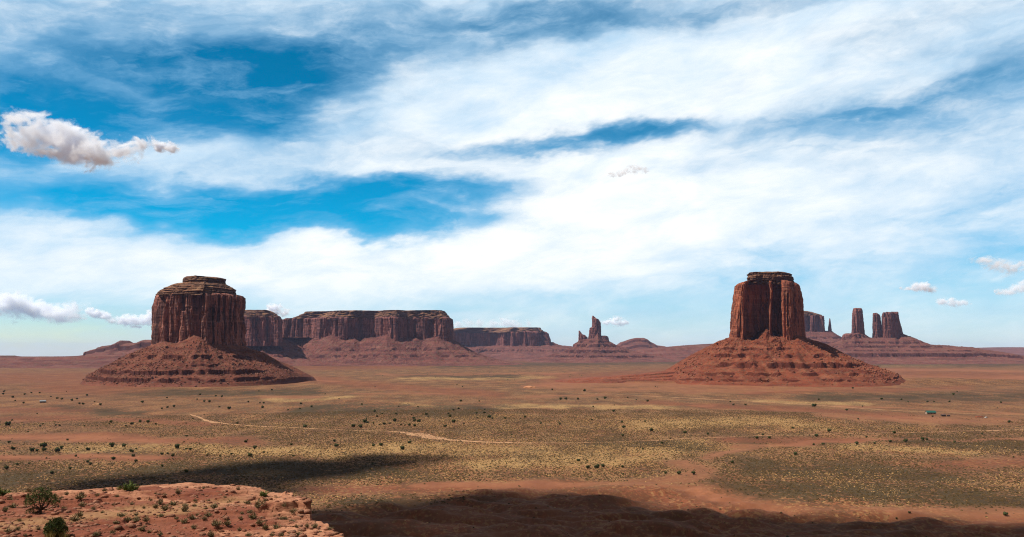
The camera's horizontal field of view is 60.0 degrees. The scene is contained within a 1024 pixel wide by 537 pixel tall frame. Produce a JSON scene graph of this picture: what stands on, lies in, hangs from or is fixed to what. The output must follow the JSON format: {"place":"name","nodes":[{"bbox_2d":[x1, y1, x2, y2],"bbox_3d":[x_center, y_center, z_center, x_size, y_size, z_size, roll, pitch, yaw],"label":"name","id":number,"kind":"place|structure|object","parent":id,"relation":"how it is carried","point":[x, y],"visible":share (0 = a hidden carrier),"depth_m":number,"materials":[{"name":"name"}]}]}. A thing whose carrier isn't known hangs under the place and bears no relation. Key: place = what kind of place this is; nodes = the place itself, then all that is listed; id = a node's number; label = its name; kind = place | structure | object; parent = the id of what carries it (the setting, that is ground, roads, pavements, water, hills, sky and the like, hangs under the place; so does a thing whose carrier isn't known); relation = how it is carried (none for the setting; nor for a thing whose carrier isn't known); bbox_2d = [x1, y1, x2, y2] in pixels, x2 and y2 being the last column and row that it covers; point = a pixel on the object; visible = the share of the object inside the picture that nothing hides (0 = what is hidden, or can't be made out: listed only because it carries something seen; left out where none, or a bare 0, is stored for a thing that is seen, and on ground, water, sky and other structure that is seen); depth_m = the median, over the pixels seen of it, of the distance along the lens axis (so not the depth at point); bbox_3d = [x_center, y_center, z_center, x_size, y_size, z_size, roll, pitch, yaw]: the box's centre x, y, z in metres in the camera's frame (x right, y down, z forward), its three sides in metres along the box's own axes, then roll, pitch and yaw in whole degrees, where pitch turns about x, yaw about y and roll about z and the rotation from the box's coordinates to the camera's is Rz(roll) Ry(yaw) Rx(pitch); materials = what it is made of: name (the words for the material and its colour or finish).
{"place":"outdoors","nodes":[
{"label":"outdoors","id":0,"kind":"place"},
{"bbox_2d":[0,356,1023,536],"bbox_3d":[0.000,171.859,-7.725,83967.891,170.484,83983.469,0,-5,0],"label":"ground","id":1,"kind":"structure","parent":0,"point":[632,502],"depth_m":924.62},
{"bbox_2d":[40,442,47,447],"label":"juniper","id":2,"kind":"object","parent":1,"relation":"on","point":[44,444],"visible":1,"depth_m":901.79,"materials":[{"name":"green plant"}]},
{"bbox_2d":[0,354,125,367],"bbox_3d":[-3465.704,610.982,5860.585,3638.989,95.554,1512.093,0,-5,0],"label":"mesa","id":3,"kind":"structure","parent":1,"relation":"on","point":[85,361],"depth_m":5598.59,"materials":[{"name":"brown stone"}]},
{"bbox_2d":[80,340,150,355],"bbox_3d":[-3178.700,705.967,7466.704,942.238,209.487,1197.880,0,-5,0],"label":"mesa","id":4,"kind":"structure","parent":1,"relation":"on","point":[122,347],"depth_m":7302.77,"materials":[{"name":"stone"}]},
{"bbox_2d":[0,482,343,536],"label":"rock shelf","id":5,"kind":"object","parent":1,"relation":"on","point":[241,494],"visible":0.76,"depth_m":108.65,"materials":[{"name":"brown stone"}]},
{"bbox_2d":[0,488,10,494],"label":"green shrub","id":6,"kind":"object","parent":5,"relation":"on","point":[4,492],"visible":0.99,"depth_m":117.04,"materials":[{"name":"green plant"}]},
{"bbox_2d":[7,503,17,507],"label":"desert shrub","id":7,"kind":"object","parent":5,"relation":"on","point":[12,506],"visible":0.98,"depth_m":111.15,"materials":[{"name":"green plant"}]},
{"bbox_2d":[23,487,60,514],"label":"juniper tree","id":8,"kind":"object","parent":5,"relation":"on","point":[44,496],"visible":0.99,"depth_m":108.11,"materials":[{"name":"green plant"}]},
{"bbox_2d":[44,532,55,536],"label":"grass tuft","id":9,"kind":"object","parent":5,"relation":"on","point":[51,535],"visible":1,"depth_m":93.68,"materials":[{"name":"plant"}]},
{"bbox_2d":[43,516,68,536],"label":"juniper bush","id":10,"kind":"object","parent":5,"relation":"on","point":[55,525],"visible":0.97,"depth_m":94.65,"materials":[{"name":"green plant"}]},
{"bbox_2d":[58,529,69,536],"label":"grass tuft","id":11,"kind":"object","parent":5,"relation":"on","point":[64,535],"visible":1,"depth_m":94.37,"materials":[{"name":"plant"}]},
{"bbox_2d":[69,514,82,521],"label":"desert shrub","id":12,"kind":"object","parent":5,"relation":"on","point":[75,518],"visible":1,"depth_m":102.46,"materials":[{"name":"green plant"}]},
{"bbox_2d":[75,510,83,516],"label":"desert shrub","id":13,"kind":"object","parent":5,"relation":"on","point":[79,514],"visible":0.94,"depth_m":105.19,"materials":[{"name":"green plant"}]},
{"bbox_2d":[74,492,86,499],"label":"desert shrub","id":14,"kind":"object","parent":5,"relation":"on","point":[81,497],"visible":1,"depth_m":115.18,"materials":[{"name":"green plant"}]},
{"bbox_2d":[117,512,126,516],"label":"desert shrub","id":15,"kind":"object","parent":5,"relation":"on","point":[120,515],"visible":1,"depth_m":104.92,"materials":[{"name":"green plant"}]},
{"bbox_2d":[118,480,133,490],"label":"green shrub","id":16,"kind":"object","parent":5,"relation":"on","point":[125,487],"visible":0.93,"depth_m":121.22,"materials":[{"name":"green plant"}]},
{"bbox_2d":[129,483,140,490],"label":"green shrub","id":17,"kind":"object","parent":5,"relation":"on","point":[133,488],"visible":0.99,"depth_m":121.22,"materials":[{"name":"green plant"}]},
{"bbox_2d":[132,514,139,522],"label":"desert shrub","id":18,"kind":"object","parent":5,"relation":"on","point":[137,518],"visible":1,"depth_m":104.10,"materials":[{"name":"green plant"}]},
{"bbox_2d":[142,516,149,521],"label":"desert shrub","id":19,"kind":"object","parent":5,"relation":"on","point":[146,519],"visible":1,"depth_m":103.15,"materials":[{"name":"green plant"}]},
{"bbox_2d":[160,503,168,510],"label":"desert shrub","id":20,"kind":"object","parent":5,"relation":"on","point":[164,508],"visible":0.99,"depth_m":109.38,"materials":[{"name":"green plant"}]},
{"bbox_2d":[0,484,343,536],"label":"loose stones","id":21,"kind":"object","parent":5,"relation":"on","point":[95,503],"visible":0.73,"depth_m":105.48,"materials":[{"name":"brown stone"}]},
{"bbox_2d":[180,504,188,511],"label":"desert shrub","id":22,"kind":"object","parent":5,"relation":"on","point":[185,509],"visible":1,"depth_m":107.92,"materials":[{"name":"green plant"}]},
{"bbox_2d":[207,530,215,536],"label":"desert shrub","id":23,"kind":"object","parent":5,"relation":"on","point":[211,534],"visible":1,"depth_m":96.85,"materials":[{"name":"green plant"}]},
{"bbox_2d":[211,519,221,526],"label":"desert shrub","id":24,"kind":"object","parent":5,"relation":"on","point":[215,523],"visible":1,"depth_m":100.47,"materials":[{"name":"green plant"}]},
{"bbox_2d":[222,519,230,525],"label":"desert shrub","id":25,"kind":"object","parent":5,"relation":"on","point":[226,523],"visible":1,"depth_m":101.01,"materials":[{"name":"green plant"}]},
{"bbox_2d":[248,511,256,518],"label":"desert shrub","id":26,"kind":"object","parent":5,"relation":"on","point":[253,516],"visible":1,"depth_m":104.96,"materials":[{"name":"green plant"}]},
{"bbox_2d":[254,498,264,507],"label":"desert shrub","id":27,"kind":"object","parent":5,"relation":"on","point":[257,505],"visible":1,"depth_m":109.57,"materials":[{"name":"green plant"}]},
{"bbox_2d":[255,518,264,524],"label":"desert shrub","id":28,"kind":"object","parent":5,"relation":"on","point":[258,522],"visible":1,"depth_m":101.72,"materials":[{"name":"green plant"}]},
{"bbox_2d":[259,491,269,496],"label":"green shrub","id":29,"kind":"object","parent":5,"relation":"on","point":[263,494],"visible":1,"depth_m":120.51,"materials":[{"name":"green plant"}]},
{"bbox_2d":[262,522,269,529],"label":"desert shrub","id":30,"kind":"object","parent":5,"relation":"on","point":[264,526],"visible":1,"depth_m":100.45,"materials":[{"name":"green plant"}]},
{"bbox_2d":[80,275,316,386],"bbox_3d":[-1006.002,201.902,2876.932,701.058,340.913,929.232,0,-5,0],"label":"butte","id":31,"kind":"object","parent":1,"relation":"on","point":[204,311],"visible":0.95,"depth_m":2695.79,"materials":[{"name":"stone"}]},
{"bbox_2d":[82,341,295,386],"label":"talus boulders","id":32,"kind":"object","parent":31,"relation":"on","point":[186,365],"visible":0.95,"depth_m":2612.02,"materials":[{"name":"brown stone"}]},
{"bbox_2d":[244,310,521,365],"bbox_3d":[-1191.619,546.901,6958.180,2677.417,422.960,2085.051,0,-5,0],"label":"mesa","id":33,"kind":"structure","parent":1,"relation":"on","point":[373,338],"depth_m":6610.26,"materials":[{"name":"brown stone"}]},
{"bbox_2d":[0,409,1023,536],"bbox_3d":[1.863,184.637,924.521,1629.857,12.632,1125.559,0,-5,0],"label":"sagebrush","id":34,"kind":"object","parent":1,"relation":"on","point":[840,478],"visible":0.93,"depth_m":831.80,"materials":[{"name":"green plant"}]},
{"bbox_2d":[0,413,1023,535],"bbox_3d":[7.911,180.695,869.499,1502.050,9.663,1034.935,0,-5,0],"label":"dry grass","id":35,"kind":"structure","parent":1,"relation":"on","point":[496,430],"depth_m":889.39,"materials":[{"name":"yellow plant"}]},
{"bbox_2d":[454,327,571,360],"bbox_3d":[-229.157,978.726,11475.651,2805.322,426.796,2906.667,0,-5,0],"label":"mesa","id":36,"kind":"structure","parent":1,"relation":"on","point":[517,343],"depth_m":11269.48,"materials":[{"name":"brown stone"}]},
{"bbox_2d":[525,316,676,362],"bbox_3d":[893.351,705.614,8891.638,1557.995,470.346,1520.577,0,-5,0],"label":"butte","id":37,"kind":"object","parent":1,"relation":"on","point":[594,346],"visible":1,"depth_m":8637.52,"materials":[{"name":"brown stone"}]},
{"bbox_2d":[555,370,674,382],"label":"ridge","id":38,"kind":"structure","parent":1,"relation":"on","point":[666,375],"depth_m":2822.83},
{"bbox_2d":[617,338,664,350],"bbox_3d":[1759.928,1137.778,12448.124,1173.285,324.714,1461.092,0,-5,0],"label":"mesa","id":39,"kind":"structure","parent":1,"relation":"on","point":[634,344],"depth_m":12264.80,"materials":[{"name":"brown stone"}]},
{"bbox_2d":[636,344,710,360],"bbox_3d":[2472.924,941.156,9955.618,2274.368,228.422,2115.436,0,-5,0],"label":"mesa","id":40,"kind":"structure","parent":1,"relation":"on","point":[678,353],"depth_m":9684.48,"materials":[{"name":"brown stone"}]},
{"bbox_2d":[665,271,905,386],"bbox_3d":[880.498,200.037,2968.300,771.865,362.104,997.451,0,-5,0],"label":"butte","id":41,"kind":"object","parent":1,"relation":"on","point":[770,304],"visible":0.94,"depth_m":2742.64,"materials":[{"name":"red stone"}]},
{"bbox_2d":[674,332,901,386],"bbox_3d":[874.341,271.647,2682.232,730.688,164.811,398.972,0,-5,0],"label":"talus boulders","id":42,"kind":"object","parent":41,"relation":"on","point":[800,373],"visible":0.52,"depth_m":2722.07,"materials":[{"name":"brown stone"}]},
{"bbox_2d":[804,311,841,343],"bbox_3d":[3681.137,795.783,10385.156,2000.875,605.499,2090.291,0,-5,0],"label":"butte","id":43,"kind":"object","parent":1,"relation":"on","point":[815,326],"visible":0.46,"depth_m":10405.69,"materials":[{"name":"brown stone"}]},
{"bbox_2d":[828,308,1023,364],"bbox_3d":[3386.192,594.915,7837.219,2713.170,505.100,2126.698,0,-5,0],"label":"butte","id":44,"kind":"object","parent":1,"relation":"on","point":[889,342],"visible":0.88,"depth_m":7623.38,"materials":[{"name":"brown stone"}]},
{"bbox_2d":[925,411,935,413],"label":"house","id":45,"kind":"structure","parent":1,"relation":"on","point":[930,412],"depth_m":1388.41,"materials":[{"name":"green metal"}]},
{"bbox_2d":[0,0,1023,355],"label":"sky","id":46,"kind":"structure","parent":0,"point":[552,166],"materials":[{"name":"blue"}]},
{"bbox_2d":[190,414,1022,442],"bbox_3d":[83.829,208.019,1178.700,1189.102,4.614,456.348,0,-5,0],"label":"dirt road","id":47,"kind":"structure","parent":0,"point":[426,436],"depth_m":1032.97,"materials":[{"name":"beige soil"}]},
{"bbox_2d":[600,393,1023,414],"bbox_3d":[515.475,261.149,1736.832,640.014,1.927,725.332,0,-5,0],"label":"dirt track","id":48,"kind":"structure","parent":0,"point":[803,404],"depth_m":1638.56,"materials":[{"name":"brown soil"}]},
{"bbox_2d":[980,347,1023,355],"bbox_3d":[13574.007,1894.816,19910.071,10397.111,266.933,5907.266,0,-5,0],"label":"hills","id":49,"kind":"structure","parent":0,"point":[1016,350],"depth_m":19167.97,"materials":[{"name":"brown stone"}]}
]}

